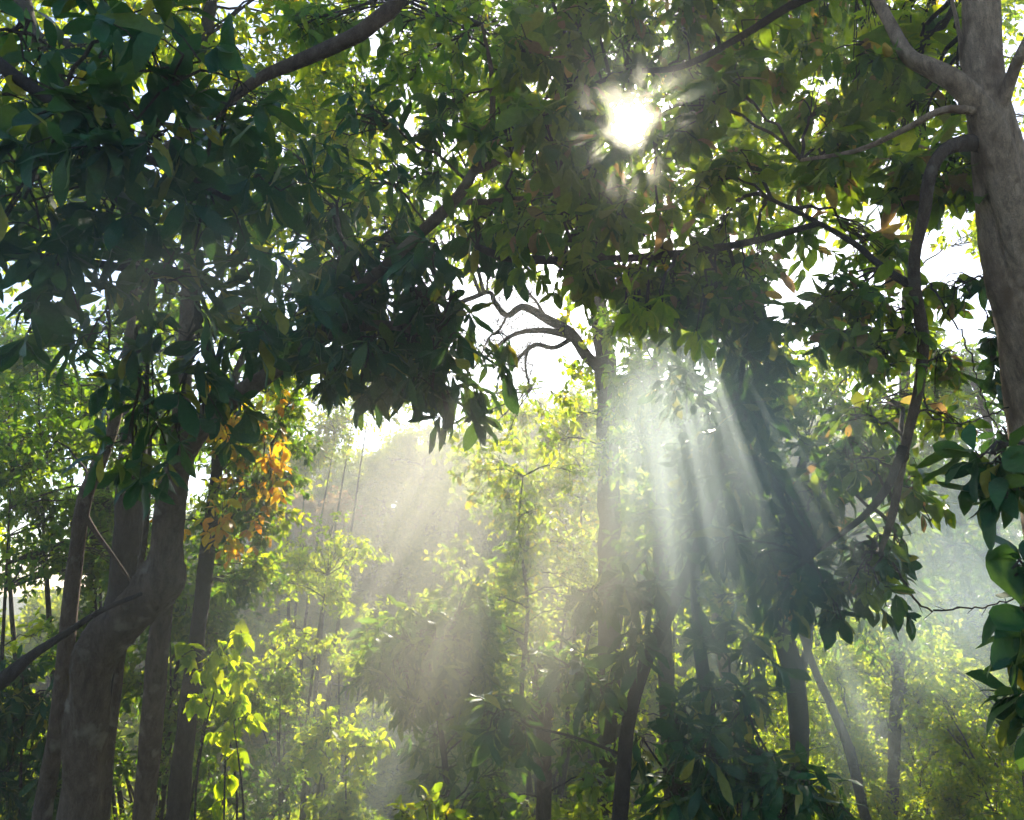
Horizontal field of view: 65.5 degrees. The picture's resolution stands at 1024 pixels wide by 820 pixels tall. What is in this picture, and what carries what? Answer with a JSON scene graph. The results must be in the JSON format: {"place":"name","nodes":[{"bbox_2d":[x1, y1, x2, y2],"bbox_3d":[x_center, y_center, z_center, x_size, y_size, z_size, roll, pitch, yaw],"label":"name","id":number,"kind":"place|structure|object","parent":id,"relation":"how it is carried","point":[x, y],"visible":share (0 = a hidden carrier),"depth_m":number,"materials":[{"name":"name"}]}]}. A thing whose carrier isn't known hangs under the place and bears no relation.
{"place":"outdoors","nodes":[
{"label":"outdoors","id":0,"kind":"place"},
{"bbox_2d":[0,478,989,819],"bbox_3d":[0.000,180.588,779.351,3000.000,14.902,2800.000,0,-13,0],"label":"ground","id":1,"kind":"structure","parent":0,"point":[396,590],"depth_m":32.44,"materials":[{"name":"green plant"}]},
{"bbox_2d":[0,521,61,810],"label":"shrub","id":2,"kind":"object","parent":1,"relation":"on","point":[33,630],"visible":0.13,"depth_m":11.19,"materials":[{"name":"green plant"}]},
{"bbox_2d":[0,644,62,819],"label":"shrub","id":3,"kind":"object","parent":1,"relation":"on","point":[28,714],"visible":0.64,"depth_m":8.34,"materials":[{"name":"green plant"}]},
{"bbox_2d":[6,586,62,652],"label":"tree","id":4,"kind":"object","parent":1,"relation":"on","point":[28,608],"visible":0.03,"depth_m":33.44,"materials":[{"name":"green plant"}]},
{"bbox_2d":[7,587,79,640],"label":"tree","id":5,"kind":"object","parent":1,"relation":"on","point":[24,619],"visible":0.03,"depth_m":30.44,"materials":[{"name":"green plant"}]},
{"bbox_2d":[17,588,90,692],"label":"tree","id":6,"kind":"object","parent":1,"relation":"on","point":[55,605],"visible":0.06,"depth_m":28.24,"materials":[{"name":"green plant"}]},
{"bbox_2d":[0,592,142,690],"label":"branch","id":7,"kind":"object","parent":1,"relation":"on","point":[11,673],"visible":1,"depth_m":6.52,"materials":[{"name":"brown plant"}]},
{"bbox_2d":[0,261,192,819],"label":"tree","id":8,"kind":"object","parent":1,"relation":"on","point":[82,522],"visible":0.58,"depth_m":7.57,"materials":[{"name":"green plant"}]},
{"bbox_2d":[0,368,199,668],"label":"tree","id":9,"kind":"object","parent":1,"relation":"on","point":[21,504],"visible":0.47,"depth_m":10.05,"materials":[{"name":"green plant"}]},
{"bbox_2d":[0,288,249,750],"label":"tree","id":10,"kind":"object","parent":1,"relation":"on","point":[8,336],"visible":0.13,"depth_m":12.81,"materials":[{"name":"green plant"}]},
{"bbox_2d":[102,397,167,819],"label":"tree","id":11,"kind":"object","parent":1,"relation":"on","point":[114,717],"visible":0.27,"depth_m":7.29,"materials":[{"name":"plant"}]},
{"bbox_2d":[25,573,277,819],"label":"shrub","id":12,"kind":"object","parent":1,"relation":"on","point":[133,682],"visible":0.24,"depth_m":9.96,"materials":[{"name":"green plant"}]},
{"bbox_2d":[49,481,282,814],"bbox_3d":[-4.706,4.119,10.194,3.321,6.668,2.035,0,-13,0],"label":"tree","id":13,"kind":"object","parent":1,"relation":"on","point":[101,515],"visible":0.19,"depth_m":10.23,"materials":[{"name":"green plant"}]},
{"bbox_2d":[113,657,263,808],"bbox_3d":[-8.660,9.682,20.377,4.258,6.902,4.153,11,-17,-40],"label":"shrub","id":14,"kind":"object","parent":1,"relation":"on","point":[248,746],"visible":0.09,"depth_m":20.20,"materials":[{"name":"green plant"}]},
{"bbox_2d":[0,0,399,703],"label":"tree","id":15,"kind":"object","parent":1,"relation":"on","point":[128,528],"visible":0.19,"depth_m":9.63,"materials":[{"name":"green plant"}]},
{"bbox_2d":[0,0,406,519],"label":"broadleaf tree","id":16,"kind":"object","parent":1,"relation":"on","point":[119,173],"visible":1,"depth_m":3.42,"materials":[{"name":"green plant"}]},
{"bbox_2d":[104,67,322,819],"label":"tree","id":17,"kind":"object","parent":1,"relation":"on","point":[151,723],"visible":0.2,"depth_m":7.86,"materials":[{"name":"plant"}]},
{"bbox_2d":[174,618,267,819],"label":"sapling","id":18,"kind":"object","parent":1,"relation":"on","point":[236,703],"visible":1,"depth_m":6.94,"materials":[{"name":"green plant"}]},
{"bbox_2d":[149,351,324,819],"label":"tree","id":19,"kind":"object","parent":1,"relation":"on","point":[274,484],"visible":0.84,"depth_m":8.30,"materials":[{"name":"green plant"}]},
{"bbox_2d":[193,744,300,819],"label":"tree","id":20,"kind":"object","parent":1,"relation":"on","point":[257,774],"visible":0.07,"depth_m":20.60,"materials":[{"name":"green plant"}]},
{"bbox_2d":[218,562,285,632],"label":"tree","id":21,"kind":"object","parent":1,"relation":"on","point":[263,611],"visible":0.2,"depth_m":30.55,"materials":[{"name":"green plant"}]},
{"bbox_2d":[205,605,315,697],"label":"tree","id":22,"kind":"object","parent":1,"relation":"on","point":[283,614],"visible":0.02,"depth_m":26.83,"materials":[{"name":"green plant"}]},
{"bbox_2d":[226,525,294,591],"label":"tree","id":23,"kind":"object","parent":1,"relation":"on","point":[274,545],"visible":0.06,"depth_m":32.67,"materials":[{"name":"green plant"}]},
{"bbox_2d":[223,617,324,782],"bbox_3d":[-7.301,9.537,24.404,4.009,6.167,4.158,-3,-13,12],"label":"tree","id":24,"kind":"object","parent":1,"relation":"on","point":[260,739],"visible":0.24,"depth_m":23.67,"materials":[{"name":"green plant"}]},
{"bbox_2d":[225,796,328,819],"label":"shrub","id":25,"kind":"object","parent":1,"relation":"on","point":[295,815],"visible":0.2,"depth_m":12.52,"materials":[{"name":"green plant"}]},
{"bbox_2d":[239,656,323,819],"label":"sapling","id":26,"kind":"object","parent":1,"relation":"on","point":[283,691],"visible":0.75,"depth_m":10.95,"materials":[{"name":"green plant"}]},
{"bbox_2d":[287,456,343,503],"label":"tree","id":27,"kind":"object","parent":1,"relation":"on","point":[317,482],"visible":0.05,"depth_m":38.04,"materials":[{"name":"green plant"}]},
{"bbox_2d":[283,487,348,549],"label":"tree","id":28,"kind":"object","parent":1,"relation":"on","point":[310,525],"visible":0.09,"depth_m":33.96,"materials":[{"name":"green plant"}]},
{"bbox_2d":[241,741,398,819],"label":"tree","id":29,"kind":"object","parent":1,"relation":"on","point":[377,790],"visible":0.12,"depth_m":21.07,"materials":[{"name":"green plant"}]},
{"bbox_2d":[252,509,393,819],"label":"sapling","id":30,"kind":"object","parent":1,"relation":"on","point":[320,579],"visible":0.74,"depth_m":12.01,"materials":[{"name":"green plant"}]},
{"bbox_2d":[276,543,372,667],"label":"tree","id":31,"kind":"object","parent":1,"relation":"on","point":[314,609],"visible":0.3,"depth_m":28.91,"materials":[{"name":"green plant"}]},
{"bbox_2d":[287,485,365,551],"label":"tree","id":32,"kind":"object","parent":1,"relation":"on","point":[317,507],"visible":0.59,"depth_m":31.55,"materials":[{"name":"green plant"}]},
{"bbox_2d":[282,705,395,819],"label":"shrub","id":33,"kind":"object","parent":1,"relation":"on","point":[346,798],"visible":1,"depth_m":9.37,"materials":[{"name":"green plant"}]},
{"bbox_2d":[293,650,388,741],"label":"tree","id":34,"kind":"object","parent":1,"relation":"on","point":[346,706],"visible":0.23,"depth_m":25.48,"materials":[{"name":"green plant"}]},
{"bbox_2d":[309,607,375,673],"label":"tree","id":35,"kind":"object","parent":1,"relation":"on","point":[347,624],"visible":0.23,"depth_m":27.13,"materials":[{"name":"green plant"}]},
{"bbox_2d":[56,0,630,819],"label":"tree","id":36,"kind":"object","parent":1,"relation":"on","point":[420,340],"visible":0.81,"depth_m":6.16,"materials":[{"name":"green plant"}]},
{"bbox_2d":[251,346,449,811],"bbox_3d":[-4.414,5.113,18.210,5.593,13.758,3.295,4,-14,-17],"label":"tree","id":37,"kind":"object","parent":1,"relation":"on","point":[336,422],"visible":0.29,"depth_m":18.55,"materials":[{"name":"green plant"}]},
{"bbox_2d":[318,447,403,527],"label":"tree","id":38,"kind":"object","parent":1,"relation":"on","point":[351,469],"visible":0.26,"depth_m":36.45,"materials":[{"name":"green plant"}]},
{"bbox_2d":[321,716,415,806],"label":"tree","id":39,"kind":"object","parent":1,"relation":"on","point":[379,753],"visible":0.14,"depth_m":22.13,"materials":[{"name":"green plant"}]},
{"bbox_2d":[323,512,427,600],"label":"tree","id":40,"kind":"object","parent":1,"relation":"on","point":[361,527],"visible":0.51,"depth_m":32.22,"materials":[{"name":"green plant"}]},
{"bbox_2d":[334,460,427,555],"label":"tree","id":41,"kind":"object","parent":1,"relation":"on","point":[366,499],"visible":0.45,"depth_m":34.76,"materials":[{"name":"green plant"}]},
{"bbox_2d":[369,426,446,503],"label":"tree","id":42,"kind":"object","parent":1,"relation":"on","point":[418,450],"visible":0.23,"depth_m":37.80,"materials":[{"name":"green plant"}]},
{"bbox_2d":[374,532,448,610],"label":"tree","id":43,"kind":"object","parent":1,"relation":"on","point":[414,585],"visible":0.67,"depth_m":30.86,"materials":[{"name":"green plant"}]},
{"bbox_2d":[381,491,455,557],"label":"tree","id":44,"kind":"object","parent":1,"relation":"on","point":[408,517],"visible":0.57,"depth_m":33.23,"materials":[{"name":"green plant"}]},
{"bbox_2d":[378,421,461,476],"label":"tree","id":45,"kind":"object","parent":1,"relation":"on","point":[428,430],"visible":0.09,"depth_m":41.41,"materials":[{"name":"green plant"}]},
{"bbox_2d":[382,697,458,750],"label":"tree","id":46,"kind":"object","parent":1,"relation":"on","point":[396,739],"visible":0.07,"depth_m":24.25,"materials":[{"name":"green plant"}]},
{"bbox_2d":[373,430,469,526],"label":"tree","id":47,"kind":"object","parent":1,"relation":"on","point":[423,473],"visible":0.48,"depth_m":36.59,"materials":[{"name":"green plant"}]},
{"bbox_2d":[384,782,472,819],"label":"plant","id":48,"kind":"object","parent":1,"relation":"on","point":[445,812],"visible":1,"depth_m":6.18,"materials":[{"name":"green plant"}]},
{"bbox_2d":[338,575,533,819],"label":"tree","id":49,"kind":"object","parent":1,"relation":"on","point":[413,666],"visible":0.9,"depth_m":8.93,"materials":[{"name":"green plant"}]},
{"bbox_2d":[411,468,472,534],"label":"tree","id":50,"kind":"object","parent":1,"relation":"on","point":[429,487],"visible":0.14,"depth_m":34.56,"materials":[{"name":"green plant"}]},
{"bbox_2d":[373,743,513,819],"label":"tree","id":51,"kind":"object","parent":1,"relation":"on","point":[414,773],"visible":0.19,"depth_m":21.30,"materials":[{"name":"green plant"}]},
{"bbox_2d":[414,469,496,572],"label":"tree","id":52,"kind":"object","parent":1,"relation":"on","point":[463,525],"visible":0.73,"depth_m":32.48,"materials":[{"name":"green plant"}]},
{"bbox_2d":[417,533,499,610],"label":"tree","id":53,"kind":"object","parent":1,"relation":"on","point":[429,577],"visible":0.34,"depth_m":30.00,"materials":[{"name":"green plant"}]},
{"bbox_2d":[444,415,523,467],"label":"tree","id":54,"kind":"object","parent":1,"relation":"on","point":[465,427],"visible":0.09,"depth_m":38.40,"materials":[{"name":"green plant"}]},
{"bbox_2d":[456,543,555,635],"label":"tree","id":55,"kind":"object","parent":1,"relation":"on","point":[481,570],"visible":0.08,"depth_m":28.11,"materials":[{"name":"green plant"}]},
{"bbox_2d":[465,449,553,555],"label":"tree","id":56,"kind":"object","parent":1,"relation":"on","point":[504,534],"visible":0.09,"depth_m":33.05,"materials":[{"name":"green plant"}]},
{"bbox_2d":[408,778,614,819],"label":"shrub","id":57,"kind":"object","parent":1,"relation":"on","point":[558,812],"visible":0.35,"depth_m":10.85,"materials":[{"name":"green plant"}]},
{"bbox_2d":[459,767,572,819],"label":"tree","id":58,"kind":"object","parent":1,"relation":"on","point":[519,787],"visible":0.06,"depth_m":19.52,"materials":[{"name":"green plant"}]},
{"bbox_2d":[464,605,580,693],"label":"tree","id":59,"kind":"object","parent":1,"relation":"on","point":[555,637],"visible":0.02,"depth_m":25.01,"materials":[{"name":"green plant"}]},
{"bbox_2d":[498,408,552,467],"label":"tree","id":60,"kind":"object","parent":1,"relation":"on","point":[532,433],"visible":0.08,"depth_m":40.16,"materials":[{"name":"green plant"}]},
{"bbox_2d":[446,439,606,819],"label":"tree","id":61,"kind":"object","parent":1,"relation":"on","point":[520,570],"visible":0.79,"depth_m":11.58,"materials":[{"name":"green plant"}]},
{"bbox_2d":[390,383,669,819],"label":"tree","id":62,"kind":"object","parent":1,"relation":"on","point":[587,422],"visible":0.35,"depth_m":16.77,"materials":[{"name":"green plant"}]},
{"bbox_2d":[450,638,639,819],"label":"tree","id":63,"kind":"object","parent":1,"relation":"on","point":[543,803],"visible":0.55,"depth_m":8.53,"materials":[{"name":"green plant"}]},
{"bbox_2d":[504,493,593,590],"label":"tree","id":64,"kind":"object","parent":1,"relation":"on","point":[568,525],"visible":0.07,"depth_m":29.89,"materials":[{"name":"green plant"}]},
{"bbox_2d":[520,542,597,642],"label":"tree","id":65,"kind":"object","parent":1,"relation":"on","point":[546,602],"visible":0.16,"depth_m":25.95,"materials":[{"name":"green plant"}]},
{"bbox_2d":[528,381,594,454],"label":"tree","id":66,"kind":"object","parent":1,"relation":"on","point":[542,400],"visible":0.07,"depth_m":41.13,"materials":[{"name":"green plant"}]},
{"bbox_2d":[547,469,598,552],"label":"tree","id":67,"kind":"object","parent":1,"relation":"on","point":[566,504],"visible":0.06,"depth_m":31.78,"materials":[{"name":"green plant"}]},
{"bbox_2d":[303,0,854,819],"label":"tree","id":68,"kind":"object","parent":1,"relation":"on","point":[589,376],"visible":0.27,"depth_m":12.32,"materials":[{"name":"green plant"}]},
{"bbox_2d":[524,640,659,806],"bbox_3d":[2.240,9.551,22.046,3.979,6.626,4.080,-2,-13,8],"label":"tree","id":69,"kind":"object","parent":1,"relation":"on","point":[572,770],"visible":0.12,"depth_m":21.66,"materials":[{"name":"green plant"}]},
{"bbox_2d":[579,736,657,819],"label":"tree","id":70,"kind":"object","parent":1,"relation":"on","point":[632,800],"visible":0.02,"depth_m":20.90,"materials":[{"name":"green plant"}]},
{"bbox_2d":[559,638,722,798],"bbox_3d":[3.908,9.426,23.742,5.403,5.641,4.298,-11,-17,40],"label":"tree","id":71,"kind":"object","parent":1,"relation":"on","point":[682,670],"visible":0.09,"depth_m":22.99,"materials":[{"name":"green plant"}]},
{"bbox_2d":[463,254,828,819],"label":"tree","id":72,"kind":"object","parent":1,"relation":"on","point":[760,340],"visible":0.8,"depth_m":5.20,"materials":[{"name":"green plant"}]},
{"bbox_2d":[585,305,728,800],"bbox_3d":[1.797,2.519,9.140,1.756,8.504,2.424,-8,-15,30],"label":"tree","id":73,"kind":"object","parent":1,"relation":"on","point":[632,554],"visible":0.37,"depth_m":9.52,"materials":[{"name":"green plant"}]},
{"bbox_2d":[623,566,724,658],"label":"tree","id":74,"kind":"object","parent":1,"relation":"on","point":[641,576],"visible":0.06,"depth_m":27.72,"materials":[{"name":"green plant"}]},
{"bbox_2d":[611,328,799,819],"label":"tree","id":75,"kind":"object","parent":1,"relation":"on","point":[692,607],"visible":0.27,"depth_m":8.79,"materials":[{"name":"green plant"}]},
{"bbox_2d":[605,607,818,818],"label":"shrub","id":76,"kind":"object","parent":1,"relation":"on","point":[781,704],"visible":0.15,"depth_m":11.34,"materials":[{"name":"green plant"}]},
{"bbox_2d":[680,640,776,745],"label":"tree","id":77,"kind":"object","parent":1,"relation":"on","point":[732,667],"visible":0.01,"depth_m":24.05,"materials":[{"name":"green plant"}]},
{"bbox_2d":[445,0,1023,650],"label":"tree","id":78,"kind":"object","parent":1,"relation":"on","point":[901,50],"visible":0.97,"depth_m":5.02,"materials":[{"name":"green plant"}]},
{"bbox_2d":[891,562,1013,619],"bbox_3d":[2.697,1.054,4.652,0.838,0.344,0.180,-7,-15,27],"label":"vine","id":79,"kind":"object","parent":78,"relation":"attached to","point":[907,585],"visible":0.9,"depth_m":4.77,"materials":[{"name":"brown plant"}]},
{"bbox_2d":[923,394,1008,426],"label":"vine","id":80,"kind":"object","parent":78,"relation":"attached to","point":[944,422],"visible":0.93,"depth_m":4.59,"materials":[{"name":"brown plant"}]},
{"bbox_2d":[930,283,1008,441],"bbox_3d":[2.665,-0.215,4.645,0.599,0.995,0.157,7,-15,-27],"label":"vine","id":81,"kind":"object","parent":78,"relation":"attached to","point":[945,307],"visible":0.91,"depth_m":4.65,"materials":[{"name":"brown plant"}]},
{"bbox_2d":[698,494,778,809],"bbox_3d":[2.979,4.018,9.415,1.401,6.385,1.933,-9,-16,33],"label":"tree","id":82,"kind":"object","parent":1,"relation":"on","point":[721,661],"visible":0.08,"depth_m":9.94,"materials":[{"name":"green plant"}]},
{"bbox_2d":[602,602,875,819],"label":"shrub","id":83,"kind":"object","parent":1,"relation":"on","point":[738,785],"visible":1,"depth_m":5.44,"materials":[{"name":"green plant"}]},
{"bbox_2d":[760,424,833,498],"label":"tree","id":84,"kind":"object","parent":1,"relation":"on","point":[794,458],"visible":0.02,"depth_m":34.83,"materials":[{"name":"green plant"}]},
{"bbox_2d":[735,673,865,788],"bbox_3d":[7.405,9.953,20.956,4.112,6.239,3.966,1,-13,-3],"label":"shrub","id":85,"kind":"object","parent":1,"relation":"on","point":[815,740],"visible":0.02,"depth_m":21.15,"materials":[{"name":"green plant"}]},
{"bbox_2d":[723,625,883,818],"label":"shrub","id":86,"kind":"object","parent":1,"relation":"on","point":[813,707],"visible":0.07,"depth_m":12.35,"materials":[{"name":"green plant"}]},
{"bbox_2d":[634,321,973,799],"bbox_3d":[3.611,2.715,9.083,4.482,7.989,3.098,0,-13,0],"label":"tree","id":87,"kind":"object","parent":1,"relation":"on","point":[786,652],"visible":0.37,"depth_m":9.03,"materials":[{"name":"green plant"}]},
{"bbox_2d":[773,519,871,819],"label":"tree","id":88,"kind":"object","parent":1,"relation":"on","point":[854,769],"visible":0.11,"depth_m":8.56,"materials":[{"name":"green plant"}]},
{"bbox_2d":[821,483,868,520],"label":"tree","id":89,"kind":"object","parent":1,"relation":"on","point":[859,505],"visible":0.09,"depth_m":33.94,"materials":[{"name":"green plant"}]},
{"bbox_2d":[691,0,1023,819],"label":"tree","id":90,"kind":"object","parent":1,"relation":"on","point":[893,772],"visible":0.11,"depth_m":11.53,"materials":[{"name":"green plant"}]},
{"bbox_2d":[809,686,905,778],"bbox_3d":[9.693,10.191,22.440,2.836,4.796,2.908,2,-13,-10],"label":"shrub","id":91,"kind":"object","parent":1,"relation":"on","point":[882,728],"visible":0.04,"depth_m":22.53,"materials":[{"name":"green plant"}]},
{"bbox_2d":[812,800,942,819],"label":"shrub","id":92,"kind":"object","parent":1,"relation":"on","point":[907,816],"visible":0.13,"depth_m":11.31,"materials":[{"name":"green plant"}]},
{"bbox_2d":[806,607,963,819],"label":"shrub","id":93,"kind":"object","parent":1,"relation":"on","point":[840,673],"visible":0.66,"depth_m":11.65,"materials":[{"name":"green plant"}]},
{"bbox_2d":[850,741,961,818],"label":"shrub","id":94,"kind":"object","parent":1,"relation":"on","point":[908,757],"visible":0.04,"depth_m":18.84,"materials":[{"name":"green plant"}]},
{"bbox_2d":[872,715,966,812],"bbox_3d":[11.170,10.381,21.057,2.830,4.739,2.902,3,-13,-13],"label":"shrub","id":95,"kind":"object","parent":1,"relation":"on","point":[906,745],"visible":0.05,"depth_m":20.93,"materials":[{"name":"green plant"}]},
{"bbox_2d":[860,692,987,764],"bbox_3d":[11.618,10.137,23.283,3.559,4.394,4.475,7,-15,-27],"label":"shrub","id":96,"kind":"object","parent":1,"relation":"on","point":[878,713],"visible":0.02,"depth_m":23.73,"materials":[{"name":"green plant"}]},
{"bbox_2d":[841,586,1019,819],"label":"shrub","id":97,"kind":"object","parent":1,"relation":"on","point":[965,639],"visible":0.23,"depth_m":13.39,"materials":[{"name":"green plant"}]},
{"bbox_2d":[889,521,986,623],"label":"tree","id":98,"kind":"object","parent":1,"relation":"on","point":[920,594],"visible":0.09,"depth_m":29.13,"materials":[{"name":"green plant"}]},
{"bbox_2d":[856,317,1023,812],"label":"tree","id":99,"kind":"object","parent":1,"relation":"on","point":[964,579],"visible":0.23,"depth_m":15.84,"materials":[{"name":"plant"}]},
{"bbox_2d":[917,602,989,678],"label":"tree","id":100,"kind":"object","parent":1,"relation":"on","point":[944,624],"visible":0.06,"depth_m":27.10,"materials":[{"name":"green plant"}]},
{"bbox_2d":[897,645,1023,819],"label":"shrub","id":101,"kind":"object","parent":1,"relation":"on","point":[977,761],"visible":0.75,"depth_m":10.71,"materials":[{"name":"green plant"}]},
{"bbox_2d":[915,424,1023,770],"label":"broadleaf plant","id":102,"kind":"object","parent":1,"relation":"on","point":[996,489],"visible":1,"depth_m":2.69,"materials":[{"name":"green plant"}]},
{"bbox_2d":[961,270,1008,459],"bbox_3d":[3.175,1.687,4.799,0.346,5.071,1.419,-6,-14,26],"label":"climbing plant","id":103,"kind":"object","parent":1,"relation":"on","point":[988,349],"visible":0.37,"depth_m":4.90,"materials":[{"name":"green plant"}]},
{"bbox_2d":[950,783,1023,819],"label":"shrub","id":104,"kind":"object","parent":1,"relation":"on","point":[1013,811],"visible":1,"depth_m":10.18,"materials":[{"name":"green plant"}]},
{"bbox_2d":[0,0,1023,596],"label":"sky","id":105,"kind":"structure","parent":0,"point":[629,127],"materials":[{"name":"white"}]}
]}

